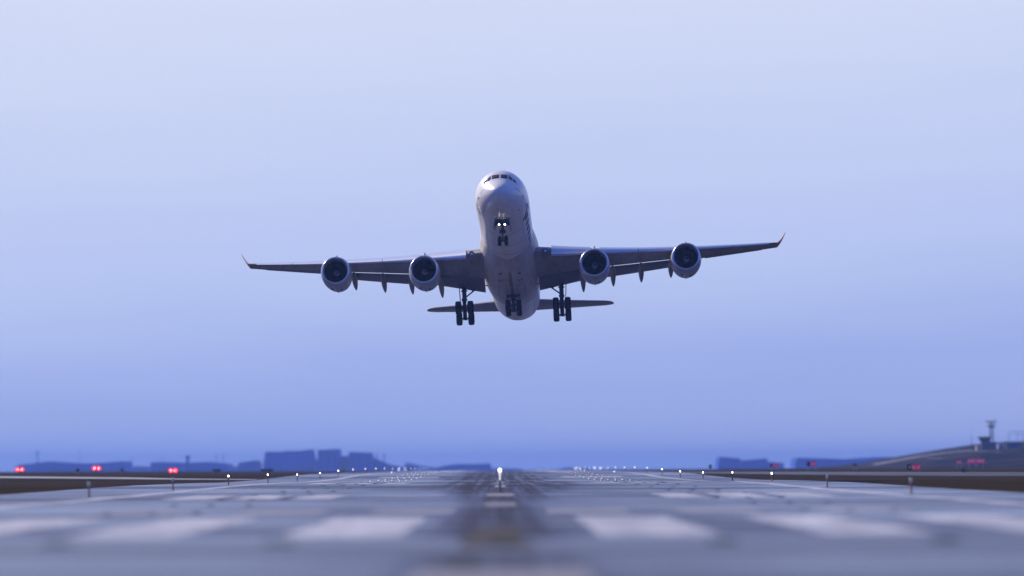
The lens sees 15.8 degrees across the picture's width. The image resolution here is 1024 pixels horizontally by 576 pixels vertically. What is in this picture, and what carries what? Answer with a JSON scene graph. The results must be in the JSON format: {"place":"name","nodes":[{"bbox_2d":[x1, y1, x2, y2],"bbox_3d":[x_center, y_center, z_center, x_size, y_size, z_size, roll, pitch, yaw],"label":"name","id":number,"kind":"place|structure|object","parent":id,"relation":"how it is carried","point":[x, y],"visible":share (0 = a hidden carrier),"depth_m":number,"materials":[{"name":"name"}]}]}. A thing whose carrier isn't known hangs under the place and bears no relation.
{"place":"outdoors","nodes":[
{"label":"outdoors","id":0,"kind":"place"},
{"bbox_2d":[184,455,190,470],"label":"water tower","id":1,"kind":"structure","parent":0,"point":[187,457],"depth_m":3633.32,"materials":[{"name":"metal"}]},
{"bbox_2d":[0,467,1023,494],"bbox_3d":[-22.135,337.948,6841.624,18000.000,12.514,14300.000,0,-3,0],"label":"ground","id":2,"kind":"structure","parent":0,"point":[986,483],"depth_m":548.92,"materials":[{"name":"brown plant"}]},
{"bbox_2d":[15,467,24,471],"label":"red guard light","id":3,"kind":"object","parent":2,"relation":"on","point":[19,469],"visible":1,"depth_m":938.38,"materials":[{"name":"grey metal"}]},
{"bbox_2d":[16,462,46,471],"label":"hangar","id":4,"kind":"structure","parent":2,"relation":"on","point":[38,467],"depth_m":3594.24,"materials":[{"name":"concrete"}]},
{"bbox_2d":[47,461,75,471],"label":"hangar","id":5,"kind":"structure","parent":2,"relation":"on","point":[54,466],"depth_m":3614.29,"materials":[{"name":"metal"}]},
{"bbox_2d":[92,466,100,473],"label":"red guard light","id":6,"kind":"object","parent":2,"relation":"on","point":[96,468],"visible":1,"depth_m":938.46,"materials":[{"name":"grey metal"}]},
{"bbox_2d":[76,461,132,471],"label":"hangar","id":7,"kind":"structure","parent":2,"relation":"on","point":[126,466],"depth_m":3594.49,"materials":[{"name":"metal"}]},
{"bbox_2d":[81,469,95,471],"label":"hangar door","id":8,"kind":"structure","parent":7,"relation":"in","point":[83,470],"depth_m":3593.82,"materials":[{"name":"blue metal"}]},
{"bbox_2d":[107,469,120,471],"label":"hangar door","id":9,"kind":"structure","parent":7,"relation":"in","point":[108,470],"depth_m":3593.82,"materials":[{"name":"blue metal"}]},
{"bbox_2d":[0,476,256,479],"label":"taxiway","id":10,"kind":"structure","parent":2,"relation":"on","point":[111,478],"depth_m":576.19,"materials":[{"name":"grey asphalt"}]},
{"bbox_2d":[133,466,149,470],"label":"warehouse","id":11,"kind":"structure","parent":2,"relation":"on","point":[141,468],"depth_m":4293.43,"materials":[{"name":"concrete"}]},
{"bbox_2d":[150,462,185,470],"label":"warehouse","id":12,"kind":"structure","parent":2,"relation":"on","point":[161,466],"depth_m":3594.68,"materials":[{"name":"metal"}]},
{"bbox_2d":[168,468,177,472],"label":"red guard light","id":13,"kind":"object","parent":2,"relation":"on","point":[172,470],"visible":0.99,"depth_m":938.50,"materials":[{"name":"grey metal"}]},
{"bbox_2d":[189,462,232,470],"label":"warehouse","id":14,"kind":"structure","parent":2,"relation":"on","point":[202,466],"depth_m":3644.75,"materials":[{"name":"metal"}]},
{"bbox_2d":[238,460,261,470],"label":"building","id":15,"kind":"structure","parent":2,"relation":"on","point":[255,465],"depth_m":3594.99,"materials":[{"name":"blue"}]},
{"bbox_2d":[261,469,272,472],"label":"airfield sign","id":16,"kind":"object","parent":2,"relation":"on","point":[267,470],"visible":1,"depth_m":958.60,"materials":[{"name":"grey"}]},
{"bbox_2d":[263,449,315,470],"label":"terminal building","id":17,"kind":"structure","parent":2,"relation":"on","point":[303,460],"depth_m":3695.24,"materials":[{"name":"metal"}]},
{"bbox_2d":[318,449,340,470],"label":"terminal building","id":18,"kind":"structure","parent":2,"relation":"on","point":[329,459],"depth_m":3675.41,"materials":[{"name":"metal"}]},
{"bbox_2d":[341,456,348,470],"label":"building","id":19,"kind":"structure","parent":2,"relation":"on","point":[344,462],"depth_m":3715.30,"materials":[{"name":"metal"}]},
{"bbox_2d":[349,452,372,470],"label":"terminal building","id":20,"kind":"structure","parent":2,"relation":"on","point":[360,461],"depth_m":3695.41,"materials":[{"name":"metal"}]},
{"bbox_2d":[373,457,406,470],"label":"building","id":21,"kind":"structure","parent":2,"relation":"on","point":[379,465],"depth_m":3745.17,"materials":[{"name":"blue"}]},
{"bbox_2d":[405,462,435,470],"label":"building","id":22,"kind":"structure","parent":2,"relation":"on","point":[414,467],"depth_m":4194.67,"materials":[{"name":"concrete"}]},
{"bbox_2d":[436,463,490,470],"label":"terminal building","id":23,"kind":"structure","parent":2,"relation":"on","point":[470,467],"depth_m":3795.32,"materials":[{"name":"metal"}]},
{"bbox_2d":[492,468,521,470],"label":"warehouse","id":24,"kind":"structure","parent":2,"relation":"on","point":[494,469],"depth_m":4594.34,"materials":[{"name":"concrete"}]},
{"bbox_2d":[0,470,1023,575],"bbox_3d":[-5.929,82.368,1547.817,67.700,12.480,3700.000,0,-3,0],"label":"runway","id":25,"kind":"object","parent":2,"relation":"on","point":[467,498],"visible":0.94,"depth_m":125.82,"materials":[{"name":"grey asphalt"}]},
{"bbox_2d":[0,519,102,532],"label":"threshold stripe","id":26,"kind":"object","parent":25,"relation":"on","point":[15,525],"visible":1,"depth_m":123.76,"materials":[{"name":"white paint"}]},
{"bbox_2d":[38,542,73,546],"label":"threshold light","id":27,"kind":"object","parent":25,"relation":"on","point":[56,544],"visible":0.94,"depth_m":87.47,"materials":[{"name":"grey"}]},
{"bbox_2d":[87,482,90,496],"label":"runway edge light","id":28,"kind":"object","parent":25,"relation":"on","point":[88,485],"visible":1,"depth_m":233.51,"materials":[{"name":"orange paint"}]},
{"bbox_2d":[82,510,191,514],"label":"threshold stripe","id":29,"kind":"object","parent":25,"relation":"on","point":[142,512],"visible":1,"depth_m":152.49,"materials":[{"name":"white paint"}]},
{"bbox_2d":[62,518,257,537],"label":"threshold stripe","id":30,"kind":"object","parent":25,"relation":"on","point":[169,528],"visible":1,"depth_m":111.92,"materials":[{"name":"white paint"}]},
{"bbox_2d":[160,495,238,499],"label":"touchdown zone stripe","id":31,"kind":"object","parent":25,"relation":"on","point":[200,497],"visible":0.91,"depth_m":224.66,"materials":[{"name":"white paint"}]},
{"bbox_2d":[0,471,425,507],"bbox_3d":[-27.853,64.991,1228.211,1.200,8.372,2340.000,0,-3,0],"label":"runway edge line","id":32,"kind":"object","parent":25,"relation":"on","point":[159,493],"visible":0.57,"depth_m":250.01,"materials":[{"name":"white paint"}]},
{"bbox_2d":[233,495,293,498],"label":"touchdown zone stripe","id":33,"kind":"object","parent":25,"relation":"on","point":[265,497],"visible":0.91,"depth_m":223.44,"materials":[{"name":"white paint"}]},
{"bbox_2d":[261,541,295,545],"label":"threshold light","id":34,"kind":"object","parent":25,"relation":"on","point":[275,543],"visible":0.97,"depth_m":87.51,"materials":[{"name":"grey"}]},
{"bbox_2d":[234,510,327,513],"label":"threshold stripe","id":35,"kind":"object","parent":25,"relation":"on","point":[283,512],"visible":1,"depth_m":150.76,"materials":[{"name":"white paint"}]},
{"bbox_2d":[293,495,347,498],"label":"touchdown zone stripe","id":36,"kind":"object","parent":25,"relation":"on","point":[321,497],"visible":1,"depth_m":221.49,"materials":[{"name":"white paint"}]},
{"bbox_2d":[278,517,426,536],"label":"threshold stripe","id":37,"kind":"object","parent":25,"relation":"on","point":[356,527],"visible":1,"depth_m":111.02,"materials":[{"name":"white paint"}]},
{"bbox_2d":[379,477,437,477],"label":"aiming point stripe","id":38,"kind":"object","parent":25,"relation":"on","point":[408,477],"visible":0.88,"depth_m":563.50,"materials":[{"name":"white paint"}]},
{"bbox_2d":[369,509,455,512],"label":"threshold stripe","id":39,"kind":"object","parent":25,"relation":"on","point":[414,511],"visible":1,"depth_m":151.88,"materials":[{"name":"white paint"}]},
{"bbox_2d":[459,527,538,547],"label":"asphalt patch","id":40,"kind":"object","parent":25,"relation":"on","point":[478,539],"visible":0.91,"depth_m":94.38,"materials":[{"name":"grey asphalt"}]},
{"bbox_2d":[483,540,517,543],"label":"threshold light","id":41,"kind":"object","parent":40,"relation":"on","point":[500,542],"visible":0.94,"depth_m":87.55,"materials":[{"name":"grey"}]},
{"bbox_2d":[484,502,515,505],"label":"centerline stripe","id":42,"kind":"object","parent":25,"relation":"on","point":[500,504],"visible":1,"depth_m":177.09,"materials":[{"name":"white paint"}]},
{"bbox_2d":[498,468,501,490],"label":"approach light post","id":43,"kind":"object","parent":25,"relation":"on","point":[499,470],"visible":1,"depth_m":269.57,"materials":[{"name":"white metal"}]},
{"bbox_2d":[487,493,513,495],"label":"centerline stripe","id":44,"kind":"object","parent":25,"relation":"on","point":[499,494],"visible":1,"depth_m":236.00,"materials":[{"name":"white paint"}]},
{"bbox_2d":[413,570,588,575],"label":"centerline stripe","id":45,"kind":"object","parent":25,"relation":"on","point":[500,573],"visible":1,"depth_m":63.92,"materials":[{"name":"white paint"}]},
{"bbox_2d":[0,538,1023,554],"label":"asphalt band","id":46,"kind":"object","parent":25,"relation":"on","point":[388,547],"visible":1,"depth_m":84.43,"materials":[{"name":"grey asphalt"}]},
{"bbox_2d":[544,508,631,512],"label":"threshold stripe","id":47,"kind":"object","parent":25,"relation":"on","point":[552,510],"visible":1,"depth_m":152.26,"materials":[{"name":"white paint"}]},
{"bbox_2d":[561,476,621,476],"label":"aiming point stripe","id":48,"kind":"object","parent":25,"relation":"on","point":[591,476],"visible":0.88,"depth_m":565.17,"materials":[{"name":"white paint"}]},
{"bbox_2d":[574,516,722,534],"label":"threshold stripe","id":49,"kind":"object","parent":25,"relation":"on","point":[632,525],"visible":1,"depth_m":111.71,"materials":[{"name":"white paint"}]},
{"bbox_2d":[650,493,707,496],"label":"touchdown zone stripe","id":50,"kind":"object","parent":25,"relation":"on","point":[677,495],"visible":1,"depth_m":222.81,"materials":[{"name":"white paint"}]},
{"bbox_2d":[671,507,764,511],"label":"threshold stripe","id":51,"kind":"object","parent":25,"relation":"on","point":[738,509],"visible":1,"depth_m":152.38,"materials":[{"name":"white paint"}]},
{"bbox_2d":[705,539,739,542],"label":"threshold light","id":52,"kind":"object","parent":25,"relation":"on","point":[722,541],"visible":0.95,"depth_m":87.56,"materials":[{"name":"white"}]},
{"bbox_2d":[707,493,772,496],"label":"touchdown zone stripe","id":53,"kind":"object","parent":25,"relation":"on","point":[738,495],"visible":0.91,"depth_m":220.73,"materials":[{"name":"white paint"}]},
{"bbox_2d":[570,470,1023,504],"bbox_3d":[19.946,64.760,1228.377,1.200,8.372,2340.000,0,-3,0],"label":"runway edge line","id":54,"kind":"object","parent":25,"relation":"on","point":[1017,503],"visible":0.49,"depth_m":237.12,"materials":[{"name":"white paint"}]},
{"bbox_2d":[767,493,833,496],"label":"touchdown zone stripe","id":55,"kind":"object","parent":25,"relation":"on","point":[798,494],"visible":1,"depth_m":224.86,"materials":[{"name":"white paint"}]},
{"bbox_2d":[744,515,940,533],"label":"threshold stripe","id":56,"kind":"object","parent":25,"relation":"on","point":[826,524],"visible":1,"depth_m":111.57,"materials":[{"name":"white paint"}]},
{"bbox_2d":[809,507,919,510],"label":"threshold stripe","id":57,"kind":"object","parent":25,"relation":"on","point":[860,508],"visible":1,"depth_m":153.23,"materials":[{"name":"white paint"}]},
{"bbox_2d":[909,478,912,492],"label":"runway edge light","id":58,"kind":"object","parent":25,"relation":"on","point":[910,481],"visible":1,"depth_m":233.69,"materials":[{"name":"beige metal"}]},
{"bbox_2d":[927,538,961,541],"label":"threshold light","id":59,"kind":"object","parent":25,"relation":"on","point":[944,540],"visible":0.96,"depth_m":87.57,"materials":[{"name":"white"}]},
{"bbox_2d":[897,515,1023,530],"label":"threshold stripe","id":60,"kind":"object","parent":25,"relation":"on","point":[1009,523],"visible":1,"depth_m":120.25,"materials":[{"name":"white paint"}]},
{"bbox_2d":[559,467,591,469],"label":"warehouse","id":61,"kind":"structure","parent":2,"relation":"on","point":[570,468],"depth_m":4594.72,"materials":[{"name":"concrete"}]},
{"bbox_2d":[714,457,740,468],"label":"building","id":62,"kind":"structure","parent":2,"relation":"on","point":[726,463],"depth_m":3596.65,"materials":[{"name":"metal"}]},
{"bbox_2d":[741,458,783,468],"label":"building","id":63,"kind":"structure","parent":2,"relation":"on","point":[763,463],"depth_m":3646.59,"materials":[{"name":"metal"}]},
{"bbox_2d":[770,464,778,469],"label":"airfield sign","id":64,"kind":"object","parent":2,"relation":"on","point":[774,465],"visible":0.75,"depth_m":959.08,"materials":[{"name":"red"}]},
{"bbox_2d":[807,462,815,465],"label":"airfield sign","id":65,"kind":"object","parent":2,"relation":"on","point":[811,463],"visible":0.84,"depth_m":959.12,"materials":[{"name":"red"}]},
{"bbox_2d":[790,458,844,467],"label":"warehouse","id":66,"kind":"structure","parent":2,"relation":"on","point":[802,462],"depth_m":3596.97,"materials":[{"name":"metal"}]},
{"bbox_2d":[682,472,1023,475],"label":"taxiway shoulder","id":67,"kind":"object","parent":2,"relation":"on","point":[922,474],"visible":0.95,"depth_m":584.90},
{"bbox_2d":[845,457,891,464],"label":"warehouse","id":68,"kind":"structure","parent":2,"relation":"on","point":[855,460],"depth_m":3617.17,"materials":[{"name":"metal"}]},
{"bbox_2d":[907,464,920,470],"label":"airfield sign","id":69,"kind":"object","parent":2,"relation":"on","point":[913,466],"visible":1,"depth_m":719.37,"materials":[{"name":"red"}]},
{"bbox_2d":[0,0,1023,471],"label":"sky","id":70,"kind":"structure","parent":0,"point":[147,147],"materials":[{"name":"blue"}]},
{"bbox_2d":[241,170,784,325],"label":"airliner","id":71,"kind":"object","parent":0,"point":[513,265],"visible":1,"depth_m":411.39,"materials":[{"name":"white paint"}]},
{"bbox_2d":[817,472,1023,472],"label":"taxiway","id":72,"kind":"structure","parent":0,"point":[920,472],"depth_m":622.75,"materials":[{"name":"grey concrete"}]},
{"bbox_2d":[819,443,1023,467],"bbox_3d":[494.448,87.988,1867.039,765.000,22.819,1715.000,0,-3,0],"label":"hill","id":73,"kind":"structure","parent":0,"point":[1010,457],"depth_m":1498.38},
{"bbox_2d":[967,459,984,462],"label":"airfield sign","id":74,"kind":"object","parent":73,"relation":"on","point":[975,460],"visible":0.71,"depth_m":1149.16,"materials":[{"name":"red"}]},
{"bbox_2d":[977,437,996,450],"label":"control tower","id":75,"kind":"structure","parent":73,"relation":"on","point":[985,444],"depth_m":1545.69,"materials":[{"name":"grey"}]},
{"bbox_2d":[997,442,1003,448],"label":"hut","id":76,"kind":"object","parent":73,"relation":"on","point":[1000,445],"visible":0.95,"depth_m":1533.31,"materials":[{"name":"grey"}]},
{"bbox_2d":[1004,441,1023,448],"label":"hut","id":77,"kind":"object","parent":73,"relation":"on","point":[1012,444],"visible":0.95,"depth_m":1517.32,"materials":[{"name":"grey"}]},
{"bbox_2d":[1008,431,1022,440],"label":"antenna frame","id":78,"kind":"object","parent":73,"relation":"on","point":[1017,434],"visible":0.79,"depth_m":1699.43,"materials":[{"name":"grey metal"}]},
{"bbox_2d":[875,450,1001,463],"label":"hill road","id":79,"kind":"structure","parent":0,"point":[924,455],"depth_m":1594.63,"materials":[{"name":"grey asphalt"}]},
{"bbox_2d":[985,418,996,441],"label":"lattice tower","id":80,"kind":"structure","parent":0,"point":[991,425],"depth_m":1688.98,"materials":[{"name":"grey metal"}]}
]}

